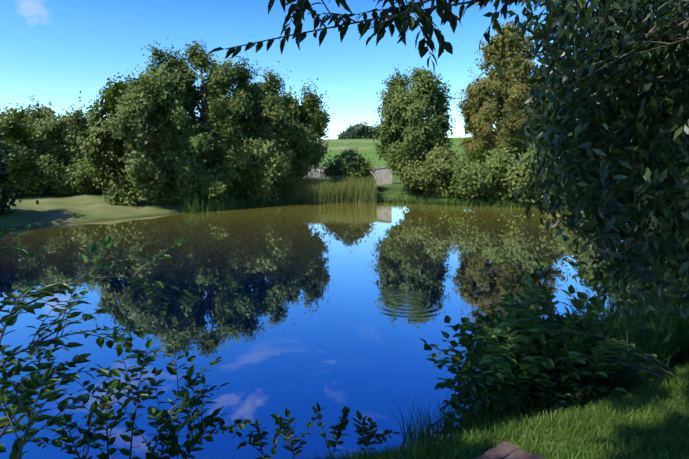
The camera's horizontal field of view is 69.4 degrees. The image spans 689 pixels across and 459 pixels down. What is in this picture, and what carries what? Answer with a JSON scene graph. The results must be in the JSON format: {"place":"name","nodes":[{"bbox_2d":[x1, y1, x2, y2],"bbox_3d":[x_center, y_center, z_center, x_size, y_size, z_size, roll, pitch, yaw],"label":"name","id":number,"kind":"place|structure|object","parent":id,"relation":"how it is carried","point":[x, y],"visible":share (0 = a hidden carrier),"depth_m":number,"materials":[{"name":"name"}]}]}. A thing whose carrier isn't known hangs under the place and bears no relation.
{"place":"outdoors","nodes":[
{"label":"outdoors","id":0,"kind":"place"},
{"bbox_2d":[0,0,686,138],"label":"sky","id":1,"kind":"structure","parent":0,"point":[53,51],"materials":[{"name":"blue"}]},
{"bbox_2d":[0,202,687,458],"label":"water","id":2,"kind":"structure","parent":0,"point":[299,310],"depth_m":9.64,"materials":[{"name":"blue liquid"}]},
{"bbox_2d":[180,192,284,212],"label":"reeds","id":3,"kind":"object","parent":2,"relation":"on","point":[209,207],"visible":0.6,"depth_m":28.08,"materials":[{"name":"green plant"}]},
{"bbox_2d":[206,195,574,210],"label":"grass","id":4,"kind":"structure","parent":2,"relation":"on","point":[439,201],"depth_m":30.85,"materials":[{"name":"green plant"}]},
{"bbox_2d":[386,340,680,446],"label":"grass","id":5,"kind":"structure","parent":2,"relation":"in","point":[497,416],"depth_m":4.83,"materials":[{"name":"green plant"}]},
{"bbox_2d":[0,137,688,458],"bbox_3d":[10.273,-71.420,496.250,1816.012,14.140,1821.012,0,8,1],"label":"ground","id":6,"kind":"structure","parent":0,"point":[54,209],"depth_m":24.27,"materials":[{"name":"green plant"}]},
{"bbox_2d":[0,134,43,214],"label":"bush","id":7,"kind":"object","parent":6,"relation":"on","point":[4,200],"visible":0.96,"depth_m":21.75,"materials":[{"name":"green plant"}]},
{"bbox_2d":[0,103,50,194],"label":"bush","id":8,"kind":"object","parent":6,"relation":"on","point":[17,153],"visible":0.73,"depth_m":30.77,"materials":[{"name":"green plant"}]},
{"bbox_2d":[3,140,70,194],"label":"bush","id":9,"kind":"object","parent":6,"relation":"on","point":[47,170],"visible":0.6,"depth_m":31.21,"materials":[{"name":"green plant"}]},
{"bbox_2d":[0,95,82,164],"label":"bush","id":10,"kind":"object","parent":6,"relation":"on","point":[38,113],"visible":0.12,"depth_m":33.26,"materials":[{"name":"green plant"}]},
{"bbox_2d":[14,104,93,164],"bbox_3d":[-19.648,-5.722,34.802,6.750,6.096,6.265,8,11,44],"label":"bush","id":11,"kind":"object","parent":6,"relation":"on","point":[59,127],"visible":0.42,"depth_m":32.91,"materials":[{"name":"green plant"}]},
{"bbox_2d":[42,154,108,194],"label":"bush","id":12,"kind":"object","parent":6,"relation":"on","point":[75,183],"visible":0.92,"depth_m":31.95,"materials":[{"name":"green plant"}]},
{"bbox_2d":[0,186,201,458],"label":"shrub","id":13,"kind":"object","parent":6,"relation":"on","point":[33,383],"visible":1,"depth_m":3.65,"materials":[{"name":"green plant"}]},
{"bbox_2d":[0,328,250,458],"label":"shrub","id":14,"kind":"object","parent":6,"relation":"on","point":[170,439],"visible":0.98,"depth_m":3.75,"materials":[{"name":"green plant"}]},
{"bbox_2d":[67,64,188,205],"bbox_3d":[-11.341,-4.913,26.755,5.889,7.612,5.248,0,8,1],"label":"tree","id":15,"kind":"object","parent":6,"relation":"on","point":[124,170],"visible":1,"depth_m":26.00,"materials":[{"name":"green plant"}]},
{"bbox_2d":[109,38,200,202],"bbox_3d":[-10.774,-6.028,28.869,5.516,9.417,5.751,0,8,1],"label":"tree","id":16,"kind":"object","parent":6,"relation":"on","point":[175,113],"visible":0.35,"depth_m":27.12,"materials":[{"name":"green plant"}]},
{"bbox_2d":[142,132,212,203],"bbox_3d":[-9.847,-3.576,28.913,4.781,4.327,5.336,0,8,1],"label":"bush","id":17,"kind":"object","parent":6,"relation":"on","point":[188,174],"visible":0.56,"depth_m":27.34,"materials":[{"name":"green plant"}]},
{"bbox_2d":[154,38,247,174],"bbox_3d":[-9.150,-6.500,29.853,6.050,9.772,5.167,0,8,1],"label":"tree","id":18,"kind":"object","parent":6,"relation":"on","point":[200,59],"visible":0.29,"depth_m":29.20,"materials":[{"name":"green plant"}]},
{"bbox_2d":[156,112,256,203],"bbox_3d":[-8.202,-4.061,29.236,5.651,5.431,5.710,0,8,1],"label":"bush","id":19,"kind":"object","parent":6,"relation":"on","point":[216,183],"visible":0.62,"depth_m":28.33,"materials":[{"name":"green plant"}]},
{"bbox_2d":[192,53,268,199],"bbox_3d":[-7.531,-6.341,31.562,5.481,9.145,6.030,0,8,1],"label":"tree","id":20,"kind":"object","parent":6,"relation":"on","point":[228,75],"visible":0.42,"depth_m":30.09,"materials":[{"name":"green plant"}]},
{"bbox_2d":[231,125,300,202],"bbox_3d":[-5.581,-4.152,31.684,5.469,5.104,5.427,0,8,1],"label":"bush","id":21,"kind":"object","parent":6,"relation":"on","point":[256,155],"visible":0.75,"depth_m":30.28,"materials":[{"name":"green plant"}]},
{"bbox_2d":[236,61,303,193],"bbox_3d":[-5.449,-6.495,33.351,5.664,9.055,6.061,0,8,1],"label":"tree","id":22,"kind":"object","parent":6,"relation":"on","point":[266,93],"visible":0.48,"depth_m":31.75,"materials":[{"name":"green plant"}]},
{"bbox_2d":[264,78,333,179],"bbox_3d":[-3.362,-6.274,34.733,5.168,8.262,4.830,0,8,1],"label":"tree","id":23,"kind":"object","parent":6,"relation":"on","point":[310,149],"visible":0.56,"depth_m":34.03,"materials":[{"name":"green plant"}]},
{"bbox_2d":[202,402,399,458],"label":"plants","id":24,"kind":"object","parent":6,"relation":"on","point":[339,427],"visible":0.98,"depth_m":3.98,"materials":[{"name":"green plant"}]},
{"bbox_2d":[281,174,378,203],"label":"reeds","id":25,"kind":"object","parent":6,"relation":"on","point":[325,190],"visible":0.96,"depth_m":32.89,"materials":[{"name":"green plant"}]},
{"bbox_2d":[336,128,348,138],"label":"distant trees","id":26,"kind":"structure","parent":6,"relation":"on","point":[341,135],"depth_m":263.16,"materials":[{"name":"green plant"}]},
{"bbox_2d":[304,166,391,184],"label":"wall","id":27,"kind":"structure","parent":6,"relation":"on","point":[384,175],"depth_m":40.70,"materials":[{"name":"stone"}]},
{"bbox_2d":[315,143,381,182],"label":"bush","id":28,"kind":"object","parent":6,"relation":"on","point":[352,163],"visible":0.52,"depth_m":36.24,"materials":[{"name":"green plant"}]},
{"bbox_2d":[344,121,376,138],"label":"distant trees","id":29,"kind":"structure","parent":6,"relation":"on","point":[358,131],"depth_m":252.56,"materials":[{"name":"green plant"}]},
{"bbox_2d":[366,63,458,194],"bbox_3d":[4.727,-6.830,35.032,6.404,9.310,6.498,0,8,1],"label":"tree","id":30,"kind":"object","parent":6,"relation":"on","point":[411,131],"visible":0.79,"depth_m":33.37,"materials":[{"name":"green plant"}]},
{"bbox_2d":[390,140,460,196],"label":"bush","id":31,"kind":"object","parent":6,"relation":"on","point":[418,179],"visible":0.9,"depth_m":32.65,"materials":[{"name":"green plant"}]},
{"bbox_2d":[223,355,688,458],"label":"grass","id":32,"kind":"structure","parent":6,"relation":"on","point":[633,396],"depth_m":3.26,"materials":[{"name":"green plant"}]},
{"bbox_2d":[442,139,524,202],"bbox_3d":[9.195,-3.678,31.686,5.939,4.154,5.831,0,8,1],"label":"bush","id":33,"kind":"object","parent":6,"relation":"on","point":[474,178],"visible":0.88,"depth_m":30.26,"materials":[{"name":"green plant"}]},
{"bbox_2d":[455,64,527,156],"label":"tree","id":34,"kind":"object","parent":6,"relation":"on","point":[480,121],"visible":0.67,"depth_m":38.40,"materials":[{"name":"green plant"}]},
{"bbox_2d":[460,17,549,154],"bbox_3d":[13.900,-10.634,41.402,7.564,13.438,8.210,-2,8,-17],"label":"tree","id":35,"kind":"object","parent":6,"relation":"on","point":[515,80],"visible":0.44,"depth_m":39.20,"materials":[{"name":"green plant"}]},
{"bbox_2d":[476,441,544,458],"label":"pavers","id":36,"kind":"object","parent":6,"relation":"on","point":[504,450],"visible":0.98,"depth_m":2.95,"materials":[{"name":"stone"}]},
{"bbox_2d":[482,137,558,202],"bbox_3d":[11.367,-3.661,30.717,6.323,4.120,5.629,0,8,1],"label":"bush","id":37,"kind":"object","parent":6,"relation":"on","point":[517,183],"visible":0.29,"depth_m":29.17,"materials":[{"name":"green plant"}]},
{"bbox_2d":[521,65,563,151],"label":"poplar tree","id":38,"kind":"object","parent":6,"relation":"on","point":[535,112],"depth_m":40.70,"materials":[{"name":"green plant"}]},
{"bbox_2d":[419,257,678,431],"bbox_3d":[2.083,1.178,5.015,2.636,1.876,2.397,0,8,1],"label":"bush","id":39,"kind":"object","parent":6,"relation":"on","point":[530,351],"visible":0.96,"depth_m":4.55,"materials":[{"name":"green plant"}]},
{"bbox_2d":[516,136,585,203],"bbox_3d":[13.976,-3.812,30.006,6.970,4.778,6.542,-5,9,-32],"label":"bush","id":40,"kind":"object","parent":6,"relation":"on","point":[526,166],"depth_m":29.08,"materials":[{"name":"green plant"}]},
{"bbox_2d":[557,280,688,374],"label":"bush","id":41,"kind":"object","parent":6,"relation":"on","point":[650,338],"visible":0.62,"depth_m":6.29,"materials":[{"name":"green plant"}]},
{"bbox_2d":[624,1,685,105],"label":"tree","id":42,"kind":"object","parent":6,"relation":"on","point":[664,9],"visible":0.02,"depth_m":8.13,"materials":[{"name":"green plant"}]},
{"bbox_2d":[483,0,688,343],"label":"hanging tree","id":43,"kind":"object","parent":42,"relation":"attached to","point":[586,173],"visible":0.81,"depth_m":4.79,"materials":[{"name":"green plant"}]},
{"bbox_2d":[207,0,688,134],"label":"tree branch","id":44,"kind":"object","parent":43,"relation":"attached to","point":[403,19],"visible":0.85,"depth_m":3.73,"materials":[{"name":"green plant"}]},
{"bbox_2d":[368,124,382,138],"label":"trees","id":45,"kind":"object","parent":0,"point":[375,130],"depth_m":255.95,"materials":[{"name":"green plant"}]}
]}

